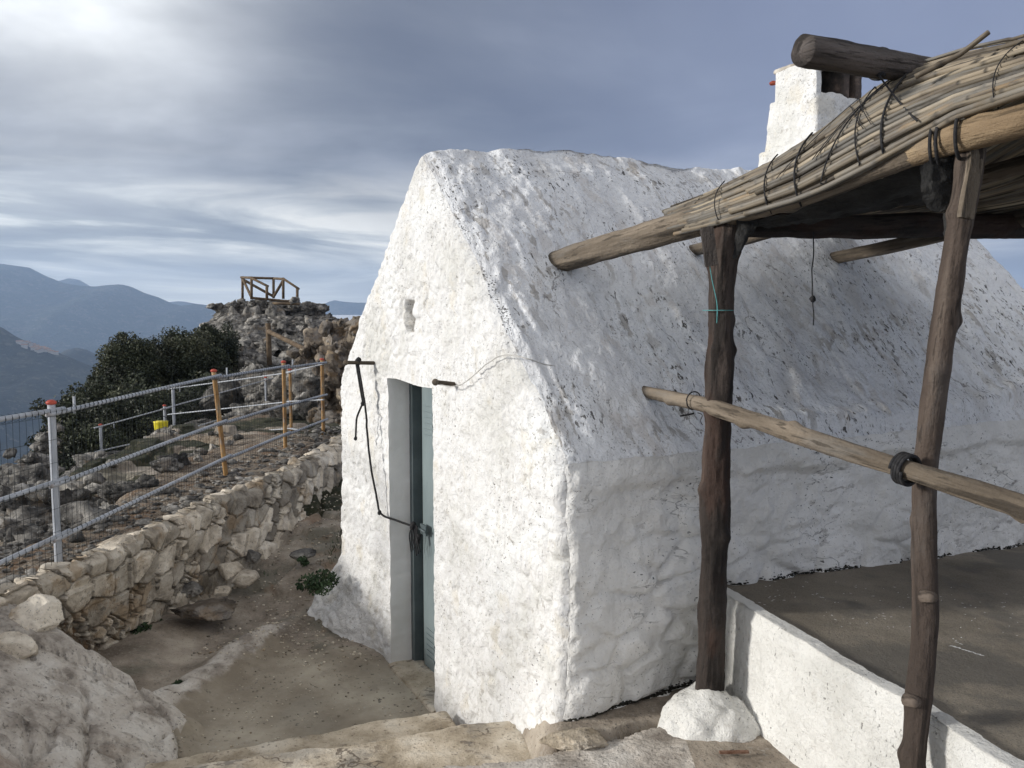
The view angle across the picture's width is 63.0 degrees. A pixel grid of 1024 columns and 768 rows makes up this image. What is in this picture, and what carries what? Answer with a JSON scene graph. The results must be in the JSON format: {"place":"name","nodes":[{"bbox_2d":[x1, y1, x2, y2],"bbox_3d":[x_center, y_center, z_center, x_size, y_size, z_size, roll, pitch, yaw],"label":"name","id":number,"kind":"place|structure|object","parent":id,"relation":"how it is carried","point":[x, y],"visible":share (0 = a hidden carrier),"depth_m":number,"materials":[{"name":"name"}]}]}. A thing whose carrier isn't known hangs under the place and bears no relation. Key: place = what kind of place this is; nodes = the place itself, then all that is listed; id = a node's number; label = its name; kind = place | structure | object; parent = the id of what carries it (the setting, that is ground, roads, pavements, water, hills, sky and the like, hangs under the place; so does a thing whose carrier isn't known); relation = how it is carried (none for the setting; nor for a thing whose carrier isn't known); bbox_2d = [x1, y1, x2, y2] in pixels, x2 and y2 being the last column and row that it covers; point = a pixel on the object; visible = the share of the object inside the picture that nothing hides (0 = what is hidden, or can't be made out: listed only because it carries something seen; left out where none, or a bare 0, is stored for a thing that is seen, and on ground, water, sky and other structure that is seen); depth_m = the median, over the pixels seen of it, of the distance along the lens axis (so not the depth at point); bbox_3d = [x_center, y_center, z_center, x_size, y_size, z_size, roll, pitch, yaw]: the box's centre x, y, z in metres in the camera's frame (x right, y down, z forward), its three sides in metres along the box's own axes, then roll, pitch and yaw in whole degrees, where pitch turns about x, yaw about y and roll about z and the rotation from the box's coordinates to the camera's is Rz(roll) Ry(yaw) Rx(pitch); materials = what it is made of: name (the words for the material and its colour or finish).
{"place":"outdoors","nodes":[
{"label":"outdoors","id":0,"kind":"place"},
{"bbox_2d":[0,327,94,465],"bbox_3d":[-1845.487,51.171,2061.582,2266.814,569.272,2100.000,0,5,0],"label":"hill","id":1,"kind":"structure","parent":0,"point":[28,376],"depth_m":2110.01,"materials":[{"name":"blue"}]},
{"bbox_2d":[61,348,102,366],"bbox_3d":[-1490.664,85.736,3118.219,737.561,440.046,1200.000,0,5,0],"label":"hill","id":2,"kind":"structure","parent":0,"point":[85,356],"depth_m":3064.30,"materials":[{"name":"blue"}]},
{"bbox_2d":[0,264,215,354],"bbox_3d":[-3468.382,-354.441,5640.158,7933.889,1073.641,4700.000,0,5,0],"label":"mountain","id":3,"kind":"structure","parent":0,"point":[38,308],"depth_m":5823.32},
{"bbox_2d":[0,420,242,555],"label":"rocky slope","id":4,"kind":"structure","parent":0,"point":[77,513],"depth_m":8.55,"materials":[{"name":"stone"}]},
{"bbox_2d":[0,303,334,651],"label":"rocky ridge","id":5,"kind":"structure","parent":0,"point":[257,330],"depth_m":9.21,"materials":[{"name":"grey stone"}]},
{"bbox_2d":[24,396,103,451],"bbox_3d":[-9.749,2.281,18.767,2.162,4.138,1.748,-3,6,-30],"label":"holm oak","id":6,"kind":"object","parent":5,"relation":"on","point":[79,415],"visible":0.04,"depth_m":18.40,"materials":[{"name":"green plant"}]},
{"bbox_2d":[29,372,146,426],"bbox_3d":[-10.557,1.768,21.291,3.096,4.176,2.607,0,5,0],"label":"holm oak","id":7,"kind":"object","parent":5,"relation":"on","point":[102,387],"visible":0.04,"depth_m":20.83,"materials":[{"name":"green plant"}]},
{"bbox_2d":[45,413,134,475],"bbox_3d":[-8.768,2.708,18.013,2.081,4.451,2.518,2,5,27],"label":"holm oak","id":8,"kind":"object","parent":5,"relation":"on","point":[88,444],"visible":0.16,"depth_m":17.43,"materials":[{"name":"green plant"}]},
{"bbox_2d":[84,331,178,394],"bbox_3d":[-11.017,0.905,24.291,2.557,4.905,2.415,-3,5,-28],"label":"holm oak","id":9,"kind":"object","parent":5,"relation":"on","point":[131,354],"visible":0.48,"depth_m":23.66,"materials":[{"name":"green plant"}]},
{"bbox_2d":[54,369,215,441],"bbox_3d":[-8.742,1.971,20.023,4.089,4.662,3.615,0,5,0],"label":"holm oak","id":10,"kind":"object","parent":5,"relation":"on","point":[150,401],"visible":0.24,"depth_m":19.20,"materials":[{"name":"green plant"}]},
{"bbox_2d":[0,424,340,584],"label":"ledge rubble","id":11,"kind":"object","parent":5,"relation":"on","point":[231,478],"visible":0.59,"depth_m":7.43,"materials":[{"name":"stone"}]},
{"bbox_2d":[94,377,273,451],"bbox_3d":[-6.269,0.704,17.580,0.658,1.554,5.450,2,5,22],"label":"pipe fence","id":12,"kind":"object","parent":5,"relation":"on","point":[125,445],"visible":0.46,"depth_m":15.98,"materials":[{"name":"grey metal"}]},
{"bbox_2d":[153,415,168,428],"bbox_3d":[-6.350,0.771,15.116,0.261,0.404,0.259,0,5,0],"label":"yellow bucket","id":13,"kind":"object","parent":12,"relation":"hanging from","point":[160,424],"visible":0.59,"depth_m":15.03,"materials":[{"name":"plastic"}]},
{"bbox_2d":[142,325,234,399],"bbox_3d":[-10.525,0.893,26.061,3.763,5.490,3.095,0,5,0],"label":"holm oak","id":14,"kind":"object","parent":5,"relation":"on","point":[189,354],"visible":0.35,"depth_m":25.40,"materials":[{"name":"green plant"}]},
{"bbox_2d":[158,320,244,371],"bbox_3d":[-10.601,0.046,29.044,3.078,4.578,3.158,-3,6,-34],"label":"holm oak","id":15,"kind":"object","parent":5,"relation":"on","point":[225,341],"visible":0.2,"depth_m":28.65,"materials":[{"name":"green plant"}]},
{"bbox_2d":[166,368,239,406],"bbox_3d":[-8.231,1.581,22.871,2.398,4.037,2.525,0,5,0],"label":"holm oak","id":16,"kind":"object","parent":5,"relation":"on","point":[205,374],"visible":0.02,"depth_m":22.26,"materials":[{"name":"green plant"}]},
{"bbox_2d":[166,364,324,432],"bbox_3d":[-4.133,0.364,12.967,3.855,1.617,0.269,3,6,35],"label":"pipe fence","id":17,"kind":"object","parent":5,"relation":"on","point":[290,400],"visible":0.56,"depth_m":12.65,"materials":[{"name":"grey metal"}]},
{"bbox_2d":[171,679,182,684],"bbox_3d":[-2.132,1.911,5.335,0.058,0.043,0.091,4,6,39],"label":"weed","id":18,"kind":"object","parent":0,"point":[178,681],"visible":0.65,"depth_m":5.33,"materials":[{"name":"green plant"}]},
{"bbox_2d":[60,278,365,314],"bbox_3d":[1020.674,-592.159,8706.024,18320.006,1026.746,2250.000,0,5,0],"label":"mountain","id":19,"kind":"structure","parent":0,"point":[343,308],"depth_m":8719.30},
{"bbox_2d":[184,297,338,425],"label":"rocky peak","id":20,"kind":"structure","parent":0,"point":[308,314],"depth_m":25.90,"materials":[{"name":"stone"}]},
{"bbox_2d":[240,276,299,304],"bbox_3d":[-10.333,-4.014,35.817,2.002,1.294,3.282,-3,5,-27],"label":"wooden railing","id":21,"kind":"object","parent":20,"relation":"on","point":[244,281],"visible":0.95,"depth_m":35.62,"materials":[{"name":"brown wood"}]},
{"bbox_2d":[265,323,302,364],"bbox_3d":[-6.881,-1.181,25.469,0.240,1.320,2.811,-4,6,-40],"label":"path handrail","id":22,"kind":"object","parent":20,"relation":"on","point":[269,332],"visible":0.76,"depth_m":26.37,"materials":[{"name":"brown wood"}]},
{"bbox_2d":[286,316,360,424],"bbox_3d":[-3.849,-0.090,17.340,1.860,2.646,6.399,-2,5,-18],"label":"rock outcrop","id":23,"kind":"object","parent":20,"relation":"on","point":[330,343],"visible":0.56,"depth_m":15.78,"materials":[{"name":"stone"}]},
{"bbox_2d":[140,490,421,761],"bbox_3d":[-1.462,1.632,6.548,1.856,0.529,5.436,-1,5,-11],"label":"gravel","id":24,"kind":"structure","parent":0,"point":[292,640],"depth_m":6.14,"materials":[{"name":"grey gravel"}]},
{"bbox_2d":[263,527,341,575],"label":"grass","id":25,"kind":"structure","parent":0,"point":[328,551],"depth_m":7.64,"materials":[{"name":"green plant"}]},
{"bbox_2d":[0,423,798,767],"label":"ground","id":26,"kind":"structure","parent":0,"point":[66,701],"depth_m":5.02,"materials":[{"name":"grey stone"}]},
{"bbox_2d":[0,631,37,658],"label":"boulder","id":27,"kind":"object","parent":26,"relation":"on","point":[17,644],"visible":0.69,"depth_m":4.54,"materials":[{"name":"stone"}]},
{"bbox_2d":[9,594,63,631],"bbox_3d":[-2.781,1.365,4.870,0.283,0.266,0.297,-4,6,-40],"label":"boulder","id":28,"kind":"object","parent":26,"relation":"on","point":[39,612],"visible":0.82,"depth_m":4.80,"materials":[{"name":"stone"}]},
{"bbox_2d":[130,622,152,634],"bbox_3d":[-2.764,1.817,6.178,0.192,0.118,0.221,-3,6,-34],"label":"weed","id":29,"kind":"object","parent":26,"relation":"on","point":[140,629],"visible":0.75,"depth_m":6.14,"materials":[{"name":"green plant"}]},
{"bbox_2d":[0,434,342,649],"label":"dry stone wall","id":30,"kind":"structure","parent":26,"relation":"on","point":[113,590],"depth_m":6.56,"materials":[{"name":"beige stone"}]},
{"bbox_2d":[0,358,327,579],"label":"pipe fence","id":31,"kind":"object","parent":30,"relation":"on","point":[51,412],"visible":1,"depth_m":6.54,"materials":[{"name":"grey metal"}]},
{"bbox_2d":[181,581,203,597],"bbox_3d":[-2.586,1.645,6.740,0.223,0.113,0.170,0,5,0],"label":"stone","id":32,"kind":"object","parent":30,"relation":"on","point":[191,589],"visible":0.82,"depth_m":6.67,"materials":[{"name":"stone"}]},
{"bbox_2d":[164,688,183,694],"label":"stone","id":33,"kind":"object","parent":26,"relation":"on","point":[176,692],"visible":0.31,"depth_m":5.17,"materials":[{"name":"stone"}]},
{"bbox_2d":[170,596,236,620],"bbox_3d":[-2.365,1.728,6.404,0.462,0.125,0.364,-4,6,-39],"label":"boulder","id":34,"kind":"object","parent":26,"relation":"on","point":[222,608],"visible":1,"depth_m":6.33,"materials":[{"name":"stone"}]},
{"bbox_2d":[213,585,231,596],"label":"stone","id":35,"kind":"object","parent":26,"relation":"on","point":[221,591],"visible":0.98,"depth_m":6.69,"materials":[{"name":"beige stone"}]},
{"bbox_2d":[217,561,243,580],"bbox_3d":[-2.373,1.560,7.033,0.211,0.145,0.224,3,6,31],"label":"stone","id":36,"kind":"object","parent":26,"relation":"on","point":[228,570],"visible":0.97,"depth_m":6.96,"materials":[{"name":"beige stone"}]},
{"bbox_2d":[231,569,259,588],"bbox_3d":[-2.213,1.622,6.946,0.229,0.122,0.216,0,5,0],"label":"stone","id":37,"kind":"object","parent":26,"relation":"on","point":[243,578],"visible":1,"depth_m":6.86,"materials":[{"name":"beige stone"}]},
{"bbox_2d":[246,549,261,562],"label":"stone","id":38,"kind":"object","parent":26,"relation":"on","point":[252,556],"visible":1,"depth_m":7.33,"materials":[{"name":"stone"}]},
{"bbox_2d":[145,711,455,767],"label":"stone step","id":39,"kind":"object","parent":26,"relation":"on","point":[375,731],"visible":0.49,"depth_m":4.47,"materials":[{"name":"beige stone"}]},
{"bbox_2d":[289,548,315,559],"bbox_3d":[-1.837,1.487,7.301,0.206,0.082,0.237,4,6,42],"label":"stone","id":40,"kind":"object","parent":26,"relation":"on","point":[305,552],"visible":0.91,"depth_m":7.25,"materials":[{"name":"stone"}]},
{"bbox_2d":[297,556,309,566],"bbox_3d":[-1.640,1.385,6.571,0.117,0.105,0.082,3,5,28],"label":"weed","id":41,"kind":"object","parent":26,"relation":"on","point":[303,560],"visible":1,"depth_m":6.56,"materials":[{"name":"green plant"}]},
{"bbox_2d":[295,568,339,595],"bbox_3d":[-1.443,1.483,6.291,0.285,0.192,0.314,3,6,35],"label":"weed","id":42,"kind":"object","parent":26,"relation":"on","point":[317,584],"visible":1,"depth_m":6.24,"materials":[{"name":"green plant"}]},
{"bbox_2d":[185,721,531,767],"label":"stone step","id":43,"kind":"object","parent":26,"relation":"on","point":[476,744],"visible":0.92,"depth_m":3.83,"materials":[{"name":"beige stone"}]},
{"bbox_2d":[538,727,607,750],"bbox_3d":[0.263,1.535,3.578,0.269,0.076,0.157,-2,5,-25],"label":"broken stone","id":44,"kind":"object","parent":26,"relation":"on","point":[580,738],"visible":1,"depth_m":3.57,"materials":[{"name":"beige stone"}]},
{"bbox_2d":[307,64,1023,733],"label":"whitewashed hut","id":45,"kind":"object","parent":26,"relation":"on","point":[497,478],"visible":0.69,"depth_m":4.67,"materials":[{"name":"white paint"}]},
{"bbox_2d":[354,357,420,555],"bbox_3d":[-0.847,0.483,5.689,0.613,1.323,0.093,3,6,31],"label":"cord","id":46,"kind":"object","parent":45,"relation":"hanging from","point":[413,527],"depth_m":5.75,"materials":[{"name":"black fabric"}]},
{"bbox_2d":[409,383,434,671],"bbox_3d":[-0.499,0.986,5.443,0.138,2.038,0.783,-3,5,-28],"label":"door","id":47,"kind":"structure","parent":45,"relation":"in","point":[420,412],"depth_m":5.68,"materials":[{"name":"green paint"}]},
{"bbox_2d":[439,354,553,386],"bbox_3d":[-0.153,-0.061,4.239,0.833,0.203,0.270,4,6,37],"label":"thin wire","id":48,"kind":"object","parent":45,"relation":"attached to","point":[491,361],"visible":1,"depth_m":4.08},
{"bbox_2d":[456,216,1023,721],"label":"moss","id":49,"kind":"object","parent":45,"relation":"on","point":[684,684],"visible":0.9,"depth_m":4.17,"materials":[{"name":"plant"}]},
{"bbox_2d":[719,750,748,753],"bbox_3d":[0.923,1.529,3.470,0.122,0.009,0.015,0,5,-2],"label":"rusty bar","id":50,"kind":"object","parent":26,"relation":"on","point":[733,751],"visible":1,"depth_m":3.46,"materials":[{"name":"metal"}]},
{"bbox_2d":[724,587,1023,767],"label":"retaining wall","id":51,"kind":"structure","parent":26,"relation":"on","point":[810,701],"depth_m":3.27,"materials":[{"name":"white paint"}]},
{"bbox_2d":[0,0,1023,304],"label":"sky","id":52,"kind":"structure","parent":0,"point":[168,150],"materials":[{"name":"grey"}]},
{"bbox_2d":[727,545,1023,760],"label":"terrace floor","id":53,"kind":"structure","parent":0,"point":[978,693],"depth_m":3.71,"materials":[{"name":"concrete"}]},
{"bbox_2d":[548,30,1023,767],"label":"pergola","id":54,"kind":"object","parent":53,"relation":"on","point":[880,162],"visible":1,"depth_m":3.17,"materials":[{"name":"brown wood"}]},
{"bbox_2d":[809,232,815,324],"bbox_3d":[1.413,-0.494,3.919,0.030,0.437,0.026,0,5,0],"label":"hanging cord","id":55,"kind":"object","parent":54,"relation":"hanging from","point":[812,298],"visible":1,"depth_m":3.92,"materials":[{"name":"black fabric"}]},
{"bbox_2d":[875,72,917,121],"bbox_3d":[1.380,-1.025,2.974,0.038,0.237,0.264,-1,5,-8],"label":"slack cord","id":56,"kind":"object","parent":54,"relation":"hanging from","point":[881,75],"visible":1,"depth_m":3.02,"materials":[{"name":"black fabric"}]},
{"bbox_2d":[759,581,1017,655],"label":"paint flecks","id":57,"kind":"object","parent":53,"relation":"on","point":[899,606],"visible":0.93,"depth_m":3.71,"materials":[{"name":"white paint"}]},
{"bbox_3d":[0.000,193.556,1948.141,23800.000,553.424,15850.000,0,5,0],"label":"valley","id":58,"kind":"structure","parent":0,"visible":0},
{"bbox_2d":[332,315,360,319],"bbox_3d":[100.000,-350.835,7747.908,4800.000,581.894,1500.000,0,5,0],"label":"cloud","id":59,"kind":"structure","parent":58,"relation":"on","point":[349,317],"depth_m":7200.19,"materials":[{"name":"white"}]}
]}

